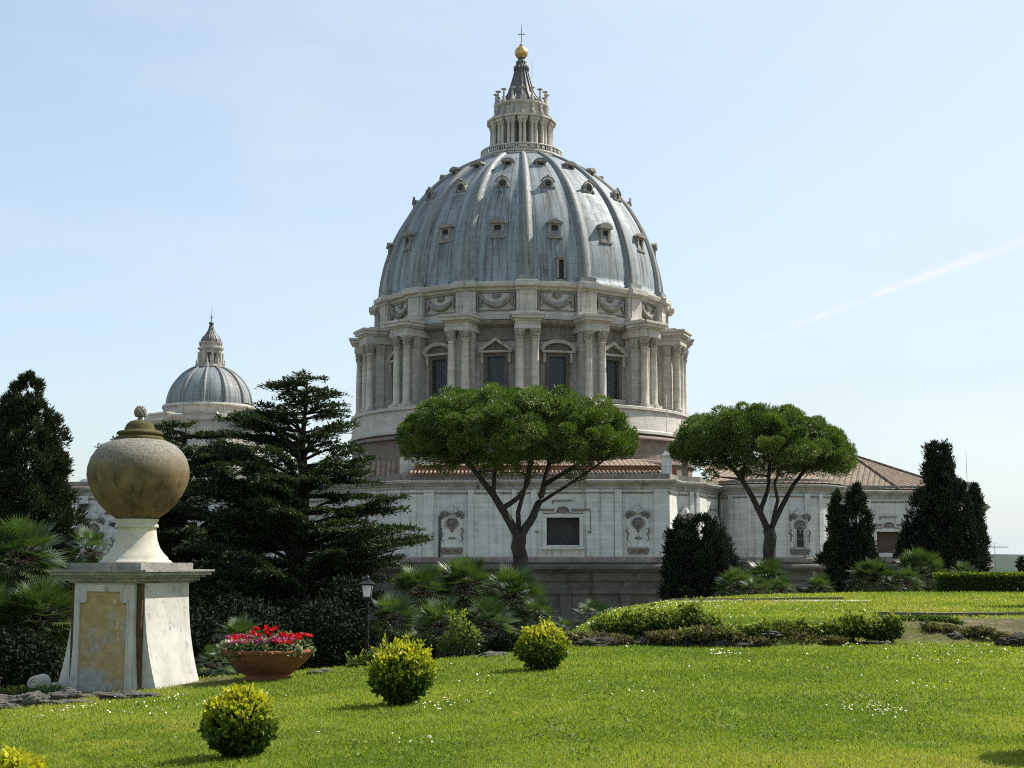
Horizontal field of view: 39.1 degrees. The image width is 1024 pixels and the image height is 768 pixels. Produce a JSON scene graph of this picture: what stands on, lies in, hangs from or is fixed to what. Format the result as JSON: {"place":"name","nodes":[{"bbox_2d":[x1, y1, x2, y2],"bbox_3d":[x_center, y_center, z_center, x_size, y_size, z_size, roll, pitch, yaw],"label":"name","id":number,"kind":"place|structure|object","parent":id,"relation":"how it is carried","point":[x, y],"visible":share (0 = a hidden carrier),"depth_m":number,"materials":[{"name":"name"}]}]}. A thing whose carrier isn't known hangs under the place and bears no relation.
{"place":"outdoors","nodes":[
{"label":"outdoors","id":0,"kind":"place"},
{"bbox_2d":[273,629,303,636],"bbox_3d":[-3.932,4.454,25.026,0.856,0.422,0.738,4,-8,-29],"label":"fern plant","id":1,"kind":"object","parent":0,"point":[281,631],"visible":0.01,"depth_m":24.97,"materials":[{"name":"green plant"}]},
{"bbox_2d":[0,590,1023,767],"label":"grass","id":2,"kind":"structure","parent":0,"point":[979,601],"depth_m":17.25,"materials":[{"name":"green plant"}]},
{"bbox_2d":[0,582,1023,767],"bbox_3d":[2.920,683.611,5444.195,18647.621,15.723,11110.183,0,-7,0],"label":"ground","id":3,"kind":"structure","parent":0,"point":[1018,624],"depth_m":18.33,"materials":[{"name":"plant"}]},
{"bbox_2d":[0,581,42,669],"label":"fan palm","id":4,"kind":"object","parent":3,"relation":"on","point":[11,597],"visible":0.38,"depth_m":28.41,"materials":[{"name":"green plant"}]},
{"bbox_2d":[0,690,51,708],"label":"rock","id":5,"kind":"object","parent":3,"relation":"on","point":[35,698],"visible":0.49,"depth_m":22.00,"materials":[{"name":"grey stone"}]},
{"bbox_2d":[0,744,53,767],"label":"clipped bush","id":6,"kind":"object","parent":3,"relation":"on","point":[14,758],"visible":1,"depth_m":10.58,"materials":[{"name":"yellow plant"}]},
{"bbox_2d":[0,620,64,694],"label":"laurel","id":7,"kind":"object","parent":3,"relation":"on","point":[17,652],"visible":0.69,"depth_m":27.36,"materials":[{"name":"green plant"}]},
{"bbox_2d":[0,683,64,695],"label":"shrub","id":8,"kind":"object","parent":3,"relation":"on","point":[12,689],"visible":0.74,"depth_m":24.10,"materials":[{"name":"green plant"}]},
{"bbox_2d":[0,514,71,685],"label":"fan palm","id":9,"kind":"object","parent":3,"relation":"on","point":[19,536],"visible":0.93,"depth_m":29.48,"materials":[{"name":"green plant"}]},
{"bbox_2d":[0,574,71,673],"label":"fan palm","id":10,"kind":"object","parent":3,"relation":"on","point":[40,596],"visible":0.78,"depth_m":28.42,"materials":[{"name":"green plant"}]},
{"bbox_2d":[27,674,60,692],"bbox_3d":[-7.944,5.184,24.539,0.500,0.453,0.459,0,-7,0],"label":"scroll stone","id":11,"kind":"object","parent":3,"relation":"on","point":[41,679],"visible":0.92,"depth_m":24.36,"materials":[{"name":"stone"}]},
{"bbox_2d":[0,369,91,685],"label":"juniper","id":12,"kind":"object","parent":3,"relation":"on","point":[40,489],"visible":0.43,"depth_m":45.59,"materials":[{"name":"green plant"}]},
{"bbox_2d":[22,604,71,678],"bbox_3d":[-9.226,6.090,29.456,1.879,3.420,1.756,0,-7,0],"label":"laurel","id":13,"kind":"object","parent":3,"relation":"on","point":[65,648],"visible":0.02,"depth_m":29.18,"materials":[{"name":"green plant"}]},
{"bbox_2d":[46,687,91,700],"bbox_3d":[-7.139,5.042,23.152,0.687,0.346,0.528,-4,-8,26],"label":"rock","id":14,"kind":"object","parent":3,"relation":"on","point":[67,693],"visible":0.49,"depth_m":23.02,"materials":[{"name":"grey stone"}]},
{"bbox_2d":[49,699,94,704],"bbox_3d":[-6.765,4.921,22.067,0.702,0.192,0.513,0,-7,0],"label":"rock","id":15,"kind":"object","parent":3,"relation":"on","point":[61,701],"visible":0.42,"depth_m":21.95,"materials":[{"name":"grey stone"}]},
{"bbox_2d":[61,523,113,567],"bbox_3d":[-9.634,6.322,32.448,1.301,6.377,1.337,6,-9,-40],"label":"fan palm","id":16,"kind":"object","parent":3,"relation":"on","point":[90,555],"visible":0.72,"depth_m":32.65,"materials":[{"name":"green plant"}]},
{"bbox_2d":[90,691,111,696],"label":"rock","id":17,"kind":"object","parent":3,"relation":"on","point":[93,694],"visible":0.29,"depth_m":23.32,"materials":[{"name":"grey stone"}]},
{"bbox_2d":[98,690,161,700],"bbox_3d":[-5.918,4.894,22.366,0.983,0.250,0.578,-3,-8,21],"label":"rock","id":18,"kind":"object","parent":3,"relation":"on","point":[122,694],"visible":0.46,"depth_m":22.24,"materials":[{"name":"grey stone"}]},
{"bbox_2d":[47,563,214,691],"bbox_3d":[-6.637,4.245,25.068,2.180,2.248,1.980,-3,-8,23],"label":"pedestal","id":19,"kind":"object","parent":3,"relation":"on","point":[130,627],"visible":0.88,"depth_m":24.45,"materials":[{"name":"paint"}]},
{"bbox_2d":[86,405,189,562],"bbox_3d":[-6.588,1.755,25.377,1.764,2.769,1.764,0,-7,0],"label":"urn","id":20,"kind":"object","parent":19,"relation":"on","point":[138,474],"visible":1,"depth_m":24.84,"materials":[{"name":"stone"}]},
{"bbox_2d":[93,419,267,674],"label":"cedar","id":21,"kind":"object","parent":3,"relation":"on","point":[174,529],"visible":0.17,"depth_m":50.98,"materials":[{"name":"green plant"}]},
{"bbox_2d":[189,600,227,677],"bbox_3d":[-8.156,7.736,35.300,2.313,4.882,1.739,0,-7,0],"label":"laurel","id":22,"kind":"object","parent":3,"relation":"on","point":[200,635],"visible":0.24,"depth_m":35.32,"materials":[{"name":"green plant"}]},
{"bbox_2d":[195,643,236,677],"bbox_3d":[-5.917,5.722,28.496,1.017,1.280,1.040,0,-7,0],"label":"fan palm","id":23,"kind":"object","parent":3,"relation":"on","point":[214,669],"visible":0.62,"depth_m":28.39,"materials":[{"name":"green plant"}]},
{"bbox_2d":[223,678,241,684],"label":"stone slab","id":24,"kind":"structure","parent":3,"relation":"on","point":[233,681],"depth_m":24.36,"materials":[{"name":"grey stone"}]},
{"bbox_2d":[222,649,312,681],"bbox_3d":[-4.168,4.783,24.599,1.584,0.524,1.584,0,-7,0],"label":"flower bowl","id":25,"kind":"object","parent":24,"relation":"on","point":[282,665],"visible":0.81,"depth_m":24.09,"materials":[{"name":"ceramic"}]},
{"bbox_2d":[211,638,235,664],"bbox_3d":[-4.832,4.537,24.451,0.536,0.461,0.548,-6,-9,40],"label":"pansy","id":26,"kind":"object","parent":25,"relation":"in","point":[225,643],"visible":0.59,"depth_m":24.33,"materials":[{"name":"green plant"}]},
{"bbox_2d":[221,633,241,644],"bbox_3d":[-4.740,4.476,24.743,0.574,0.392,0.666,0,-7,0],"label":"cyclamen","id":27,"kind":"object","parent":25,"relation":"in","point":[230,636],"visible":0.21,"depth_m":24.70,"materials":[{"name":"pink plant"}]},
{"bbox_2d":[227,634,251,649],"bbox_3d":[-4.574,4.420,24.416,0.563,0.384,0.565,-3,-8,21],"label":"cyclamen","id":28,"kind":"object","parent":25,"relation":"in","point":[234,636],"visible":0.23,"depth_m":24.41,"materials":[{"name":"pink plant"}]},
{"bbox_2d":[227,636,266,660],"bbox_3d":[-4.493,4.454,24.131,0.661,0.464,0.646,-5,-8,33],"label":"pansy","id":29,"kind":"object","parent":25,"relation":"in","point":[243,646],"visible":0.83,"depth_m":24.04,"materials":[{"name":"green plant"}]},
{"bbox_2d":[237,630,263,639],"bbox_3d":[-4.530,4.473,24.963,0.760,0.426,0.753,0,-7,0],"label":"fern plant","id":30,"kind":"object","parent":25,"relation":"in","point":[251,636],"visible":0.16,"depth_m":24.88,"materials":[{"name":"green plant"}]},
{"bbox_2d":[244,638,278,657],"bbox_3d":[-4.130,4.403,24.066,0.574,0.336,0.612,5,-9,-37],"label":"pansy","id":31,"kind":"object","parent":25,"relation":"in","point":[262,645],"visible":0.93,"depth_m":23.98,"materials":[{"name":"green plant"}]},
{"bbox_2d":[249,624,278,643],"bbox_3d":[-4.247,4.388,24.688,0.660,0.526,0.692,0,-7,0],"label":"cyclamen","id":32,"kind":"object","parent":25,"relation":"in","point":[266,629],"visible":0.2,"depth_m":24.68,"materials":[{"name":"red plant"}]},
{"bbox_2d":[259,636,295,646],"bbox_3d":[-4.031,4.430,24.334,0.617,0.363,0.595,5,-9,-34],"label":"pansy","id":33,"kind":"object","parent":25,"relation":"in","point":[273,638],"visible":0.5,"depth_m":24.25,"materials":[{"name":"pink plant"}]},
{"bbox_2d":[269,639,293,653],"bbox_3d":[-3.878,4.434,24.147,0.503,0.333,0.494,0,-7,0],"label":"cyclamen","id":34,"kind":"object","parent":25,"relation":"in","point":[282,647],"visible":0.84,"depth_m":24.07,"materials":[{"name":"green plant"}]},
{"bbox_2d":[278,631,298,641],"bbox_3d":[-3.832,4.417,24.514,0.569,0.415,0.554,4,-8,-27],"label":"cyclamen","id":35,"kind":"object","parent":25,"relation":"in","point":[284,634],"visible":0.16,"depth_m":24.48,"materials":[{"name":"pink plant"}]},
{"bbox_2d":[283,640,304,656],"bbox_3d":[-3.700,4.452,24.170,0.464,0.300,0.439,0,-7,0],"label":"dusty miller","id":36,"kind":"object","parent":25,"relation":"in","point":[296,646],"visible":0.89,"depth_m":24.10,"materials":[{"name":"green plant"}]},
{"bbox_2d":[289,633,316,656],"bbox_3d":[-3.610,4.444,24.573,0.562,0.417,0.589,6,-10,-42],"label":"cyclamen","id":37,"kind":"object","parent":25,"relation":"in","point":[305,644],"visible":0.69,"depth_m":24.49,"materials":[{"name":"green plant"}]},
{"bbox_2d":[213,611,263,675],"bbox_3d":[-5.596,5.731,29.512,1.203,2.160,1.204,-3,-8,20],"label":"fan palm","id":38,"kind":"object","parent":3,"relation":"on","point":[238,625],"visible":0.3,"depth_m":29.45,"materials":[{"name":"green plant"}]},
{"bbox_2d":[191,588,286,672],"bbox_3d":[-7.552,8.180,39.316,3.078,5.175,2.193,0,-7,0],"label":"laurel","id":39,"kind":"object","parent":3,"relation":"on","point":[256,610],"visible":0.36,"depth_m":39.24,"materials":[{"name":"green plant"}]},
{"bbox_2d":[197,680,286,758],"bbox_3d":[-2.631,3.276,13.914,0.893,0.796,0.829,0,-7,0],"label":"clipped bush","id":40,"kind":"object","parent":3,"relation":"on","point":[248,726],"visible":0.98,"depth_m":13.71,"materials":[{"name":"green plant"}]},
{"bbox_2d":[171,368,435,675],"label":"cedar","id":41,"kind":"object","parent":3,"relation":"on","point":[270,499],"visible":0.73,"depth_m":45.97,"materials":[{"name":"green plant"}]},
{"bbox_2d":[266,594,376,669],"bbox_3d":[-4.847,7.694,36.326,2.955,4.756,2.024,0,-7,0],"label":"laurel","id":42,"kind":"object","parent":3,"relation":"on","point":[339,647],"visible":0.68,"depth_m":36.18,"materials":[{"name":"green plant"}]},
{"bbox_2d":[307,668,335,674],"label":"rock","id":43,"kind":"object","parent":3,"relation":"on","point":[320,670],"visible":0.48,"depth_m":25.05,"materials":[{"name":"grey stone"}]},
{"bbox_2d":[308,570,401,663],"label":"laurel","id":44,"kind":"object","parent":3,"relation":"on","point":[354,591],"visible":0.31,"depth_m":41.25,"materials":[{"name":"green plant"}]},
{"bbox_2d":[344,644,383,667],"bbox_3d":[-2.642,4.918,25.979,0.795,0.474,0.501,0,-7,0],"label":"shrub","id":45,"kind":"object","parent":3,"relation":"on","point":[361,660],"visible":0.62,"depth_m":25.92,"materials":[{"name":"green plant"}]},
{"bbox_2d":[360,575,374,657],"bbox_3d":[-3.583,7.199,35.383,0.364,4.959,0.364,0,-7,0],"label":"street lamp","id":46,"kind":"object","parent":3,"relation":"on","point":[367,584],"visible":0.41,"depth_m":35.53,"materials":[{"name":"black metal"}]},
{"bbox_2d":[369,591,421,646],"bbox_3d":[-3.077,7.730,37.303,1.692,4.806,1.674,4,-8,-29],"label":"fan palm","id":47,"kind":"object","parent":3,"relation":"on","point":[399,604],"visible":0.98,"depth_m":37.33,"materials":[{"name":"green plant"}]},
{"bbox_2d":[359,633,445,705],"bbox_3d":[-1.407,3.638,18.189,1.022,0.988,0.941,7,-10,-44],"label":"clipped bush","id":48,"kind":"object","parent":3,"relation":"on","point":[408,667],"visible":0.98,"depth_m":17.98,"materials":[{"name":"green plant"}]},
{"bbox_2d":[390,558,453,641],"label":"fan palm","id":49,"kind":"object","parent":3,"relation":"on","point":[422,577],"visible":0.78,"depth_m":40.33,"materials":[{"name":"green plant"}]},
{"bbox_2d":[406,594,475,658],"bbox_3d":[-1.776,7.556,36.324,1.878,4.541,1.839,2,-7,-19],"label":"fan palm","id":50,"kind":"object","parent":3,"relation":"on","point":[434,611],"visible":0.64,"depth_m":36.33,"materials":[{"name":"green plant"}]},
{"bbox_2d":[368,616,520,659],"bbox_3d":[-1.739,8.290,39.196,4.759,4.106,3.290,0,-7,0],"label":"laurel","id":51,"kind":"object","parent":3,"relation":"on","point":[447,655],"visible":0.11,"depth_m":38.96,"materials":[{"name":"green plant"}]},
{"bbox_2d":[435,606,485,658],"bbox_3d":[-1.012,4.954,28.212,1.017,1.222,0.580,0,-7,0],"label":"shrub","id":52,"kind":"object","parent":3,"relation":"on","point":[464,636],"visible":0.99,"depth_m":28.15,"materials":[{"name":"green plant"}]},
{"bbox_2d":[431,553,500,653],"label":"fan palm","id":53,"kind":"object","parent":3,"relation":"on","point":[460,574],"visible":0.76,"depth_m":41.25,"materials":[{"name":"green plant"}]},
{"bbox_2d":[459,596,522,652],"bbox_3d":[-0.599,7.489,36.391,1.834,4.376,1.870,0,-7,0],"label":"fan palm","id":54,"kind":"object","parent":3,"relation":"on","point":[489,612],"visible":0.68,"depth_m":36.35,"materials":[{"name":"green plant"}]},
{"bbox_2d":[478,651,509,657],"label":"rock","id":55,"kind":"object","parent":3,"relation":"on","point":[490,653],"visible":0.48,"depth_m":26.63,"materials":[{"name":"grey stone"}]},
{"bbox_2d":[13,21,994,649],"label":"basilica","id":56,"kind":"structure","parent":3,"relation":"on","point":[519,259],"depth_m":230.04,"materials":[{"name":"stone"}]},
{"bbox_2d":[484,626,524,652],"bbox_3d":[-0.122,4.974,27.801,0.774,0.665,0.665,-5,-9,34],"label":"shrub","id":57,"kind":"object","parent":3,"relation":"on","point":[504,641],"visible":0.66,"depth_m":27.68,"materials":[{"name":"green plant"}]},
{"bbox_2d":[477,561,549,635],"bbox_3d":[0.033,7.544,39.399,2.163,5.434,2.241,0,-7,0],"label":"fan palm","id":58,"kind":"object","parent":3,"relation":"on","point":[508,581],"visible":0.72,"depth_m":39.36,"materials":[{"name":"green plant"}]},
{"bbox_2d":[394,381,639,634],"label":"umbrella pine","id":59,"kind":"object","parent":3,"relation":"on","point":[574,429],"visible":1,"depth_m":72.50,"materials":[{"name":"green plant"}]},
{"bbox_2d":[41,597,1022,752],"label":"daisies","id":60,"kind":"object","parent":3,"relation":"on","point":[629,688],"visible":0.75,"depth_m":20.77,"materials":[{"name":"white plant"}]},
{"bbox_2d":[516,596,560,632],"bbox_3d":[0.708,7.802,38.321,1.312,4.346,1.396,0,-7,0],"label":"fan palm","id":61,"kind":"object","parent":3,"relation":"on","point":[541,604],"visible":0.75,"depth_m":38.38,"materials":[{"name":"green plant"}]},
{"bbox_2d":[513,616,571,670],"bbox_3d":[0.472,4.204,23.212,0.886,0.932,0.920,4,-8,-30],"label":"clipped bush","id":62,"kind":"object","parent":3,"relation":"on","point":[542,657],"visible":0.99,"depth_m":23.03,"materials":[{"name":"green plant"}]},
{"bbox_2d":[555,615,574,636],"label":"fan palm","id":63,"kind":"object","parent":3,"relation":"on","point":[566,622],"visible":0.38,"depth_m":33.46,"materials":[{"name":"green plant"}]},
{"bbox_2d":[572,599,611,629],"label":"fan palm","id":64,"kind":"object","parent":3,"relation":"on","point":[589,606],"visible":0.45,"depth_m":35.50,"materials":[{"name":"green plant"}]},
{"bbox_2d":[571,636,623,647],"bbox_3d":[1.698,5.301,29.196,1.178,0.375,0.853,0,-7,0],"label":"rock","id":65,"kind":"object","parent":3,"relation":"on","point":[593,641],"visible":0.54,"depth_m":29.03,"materials":[{"name":"grey stone"}]},
{"bbox_2d":[567,629,634,645],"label":"dry grass","id":66,"kind":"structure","parent":3,"relation":"on","point":[617,636],"depth_m":29.34,"materials":[{"name":"green plant"}]},
{"bbox_2d":[587,595,724,636],"bbox_3d":[2.994,4.912,29.940,2.885,1.033,0.802,0,-7,0],"label":"ivy mound","id":67,"kind":"object","parent":3,"relation":"on","point":[642,623],"visible":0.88,"depth_m":29.80,"materials":[{"name":"green plant"}]},
{"bbox_2d":[630,636,719,647],"bbox_3d":[3.654,5.348,29.526,2.506,0.600,1.068,0,-7,0],"label":"rock","id":68,"kind":"object","parent":3,"relation":"on","point":[644,639],"visible":0.27,"depth_m":29.19,"materials":[{"name":"grey stone"}]},
{"bbox_2d":[644,623,748,643],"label":"dry grass","id":69,"kind":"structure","parent":3,"relation":"on","point":[710,632],"depth_m":29.11,"materials":[{"name":"green plant"}]},
{"bbox_2d":[662,623,739,645],"bbox_3d":[3.799,5.123,29.309,1.790,0.545,0.666,0,-7,0],"label":"ivy mound","id":70,"kind":"object","parent":3,"relation":"on","point":[728,626],"visible":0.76,"depth_m":29.20,"materials":[{"name":"green plant"}]},
{"bbox_2d":[656,511,746,600],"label":"yew","id":71,"kind":"object","parent":3,"relation":"on","point":[694,564],"visible":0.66,"depth_m":78.69,"materials":[{"name":"green plant"}]},
{"bbox_2d":[706,638,756,648],"bbox_3d":[4.455,5.367,29.362,1.196,0.475,0.909,-2,-7,16],"label":"rock","id":72,"kind":"object","parent":3,"relation":"on","point":[726,643],"visible":0.42,"depth_m":29.05,"materials":[{"name":"grey stone"}]},
{"bbox_2d":[712,563,757,596],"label":"fan palm","id":73,"kind":"object","parent":3,"relation":"on","point":[732,577],"visible":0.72,"depth_m":65.16,"materials":[{"name":"green plant"}]},
{"bbox_2d":[734,574,775,595],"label":"fan palm","id":74,"kind":"object","parent":3,"relation":"on","point":[757,583],"visible":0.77,"depth_m":63.17,"materials":[{"name":"green plant"}]},
{"bbox_2d":[667,597,843,600],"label":"kerb","id":75,"kind":"structure","parent":3,"relation":"on","point":[795,598],"depth_m":47.03,"materials":[{"name":"stone"}]},
{"bbox_2d":[666,401,859,593],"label":"umbrella pine","id":76,"kind":"object","parent":3,"relation":"on","point":[790,439],"visible":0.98,"depth_m":97.80,"materials":[{"name":"green plant"}]},
{"bbox_2d":[756,631,781,637],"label":"rock","id":77,"kind":"object","parent":3,"relation":"on","point":[771,634],"visible":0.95,"depth_m":29.21,"materials":[{"name":"grey stone"}]},
{"bbox_2d":[746,557,793,593],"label":"fan palm","id":78,"kind":"object","parent":3,"relation":"on","point":[769,569],"visible":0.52,"depth_m":67.02,"materials":[{"name":"green plant"}]},
{"bbox_2d":[729,616,823,635],"bbox_3d":[5.405,5.060,29.511,1.980,0.601,0.594,0,-7,0],"label":"ivy mound","id":79,"kind":"object","parent":3,"relation":"on","point":[748,629],"visible":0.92,"depth_m":29.42,"materials":[{"name":"green plant"}]},
{"bbox_2d":[765,575,798,594],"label":"fan palm","id":80,"kind":"object","parent":3,"relation":"on","point":[783,583],"visible":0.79,"depth_m":65.20,"materials":[{"name":"green plant"}]},
{"bbox_2d":[740,619,849,645],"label":"dry grass","id":81,"kind":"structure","parent":3,"relation":"on","point":[830,638],"depth_m":29.19,"materials":[{"name":"green plant"}]},
{"bbox_2d":[777,587,814,593],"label":"laurel","id":82,"kind":"object","parent":3,"relation":"on","point":[799,589],"visible":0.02,"depth_m":68.89,"materials":[{"name":"green plant"}]},
{"bbox_2d":[800,571,835,593],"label":"fan palm","id":83,"kind":"object","parent":3,"relation":"on","point":[816,581],"visible":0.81,"depth_m":65.12,"materials":[{"name":"green plant"}]},
{"bbox_2d":[811,615,854,638],"bbox_3d":[6.578,5.045,29.609,0.954,0.595,0.501,0,-7,0],"label":"ivy mound","id":84,"kind":"object","parent":3,"relation":"on","point":[834,627],"visible":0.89,"depth_m":29.52,"materials":[{"name":"green plant"}]},
{"bbox_2d":[813,481,884,592],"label":"cypress","id":85,"kind":"object","parent":3,"relation":"on","point":[847,543],"visible":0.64,"depth_m":83.17,"materials":[{"name":"green plant"}]},
{"bbox_2d":[838,608,905,642],"bbox_3d":[7.413,5.027,29.809,1.521,0.794,0.623,0,-7,0],"label":"ivy mound","id":86,"kind":"object","parent":3,"relation":"on","point":[891,627],"visible":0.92,"depth_m":29.69,"materials":[{"name":"green plant"}]},
{"bbox_2d":[843,555,901,592],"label":"fan palm","id":87,"kind":"object","parent":3,"relation":"on","point":[876,567],"visible":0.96,"depth_m":65.02,"materials":[{"name":"green plant"}]},
{"bbox_2d":[855,640,894,645],"bbox_3d":[7.409,5.333,29.384,0.899,0.198,0.614,0,-7,0],"label":"rock","id":88,"kind":"object","parent":3,"relation":"on","point":[872,642],"visible":0.44,"depth_m":29.20,"materials":[{"name":"grey stone"}]},
{"bbox_2d":[842,578,945,592],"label":"laurel","id":89,"kind":"object","parent":3,"relation":"on","point":[848,588],"visible":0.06,"depth_m":72.66,"materials":[{"name":"green plant"}]},
{"bbox_2d":[887,564,925,591],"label":"fan palm","id":90,"kind":"object","parent":3,"relation":"on","point":[907,574],"visible":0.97,"depth_m":64.21,"materials":[{"name":"green plant"}]},
{"bbox_2d":[894,545,948,591],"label":"fan palm","id":91,"kind":"object","parent":3,"relation":"on","point":[921,561],"visible":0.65,"depth_m":66.93,"materials":[{"name":"green plant"}]},
{"bbox_2d":[898,612,965,623],"bbox_3d":[9.074,5.077,31.212,1.518,0.317,0.609,0,-7,0],"label":"ivy mound","id":92,"kind":"object","parent":3,"relation":"on","point":[944,618],"visible":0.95,"depth_m":31.09,"materials":[{"name":"green plant"}]},
{"bbox_2d":[891,438,992,589],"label":"cypress","id":93,"kind":"object","parent":3,"relation":"on","point":[948,524],"visible":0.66,"depth_m":86.96,"materials":[{"name":"green plant"}]},
{"bbox_2d":[877,612,1023,616],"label":"kerb","id":94,"kind":"structure","parent":3,"relation":"on","point":[961,613],"depth_m":34.14,"materials":[{"name":"stone"}]},
{"bbox_2d":[946,631,965,639],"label":"rock","id":95,"kind":"object","parent":3,"relation":"on","point":[956,634],"visible":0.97,"depth_m":30.10,"materials":[{"name":"grey stone"}]},
{"bbox_2d":[949,561,978,589],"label":"fan palm","id":96,"kind":"object","parent":3,"relation":"on","point":[965,567],"visible":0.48,"depth_m":69.22,"materials":[{"name":"green plant"}]},
{"bbox_2d":[932,570,1023,592],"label":"hedge","id":97,"kind":"object","parent":3,"relation":"on","point":[988,581],"visible":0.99,"depth_m":59.01,"materials":[{"name":"green plant"}]},
{"bbox_2d":[988,542,1006,571],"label":"tower crane","id":98,"kind":"object","parent":3,"relation":"on","point":[994,549],"visible":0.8,"depth_m":1490.98,"materials":[{"name":"grey metal"}]},
{"bbox_2d":[994,631,1023,647],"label":"rock","id":99,"kind":"object","parent":3,"relation":"on","point":[1014,639],"visible":0.58,"depth_m":28.96,"materials":[{"name":"grey stone"}]},
{"bbox_2d":[1015,556,1023,571],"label":"shrub","id":100,"kind":"object","parent":3,"relation":"on","point":[1019,565],"visible":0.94,"depth_m":74.36,"materials":[{"name":"green plant"}]},
{"bbox_2d":[0,0,1023,554],"label":"sky","id":101,"kind":"structure","parent":0,"point":[829,194],"materials":[{"name":"blue"}]},
{"bbox_2d":[671,600,867,601],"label":"path","id":102,"kind":"structure","parent":0,"point":[785,600],"depth_m":46.87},
{"bbox_2d":[920,620,1009,640],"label":"dry grass","id":103,"kind":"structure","parent":0,"point":[978,631],"depth_m":30.31,"materials":[{"name":"green plant"}]},
{"bbox_2d":[989,554,1023,579],"bbox_3d":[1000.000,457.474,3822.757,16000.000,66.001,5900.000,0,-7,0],"label":"hills","id":104,"kind":"structure","parent":0,"point":[1005,562],"depth_m":2326.52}
]}

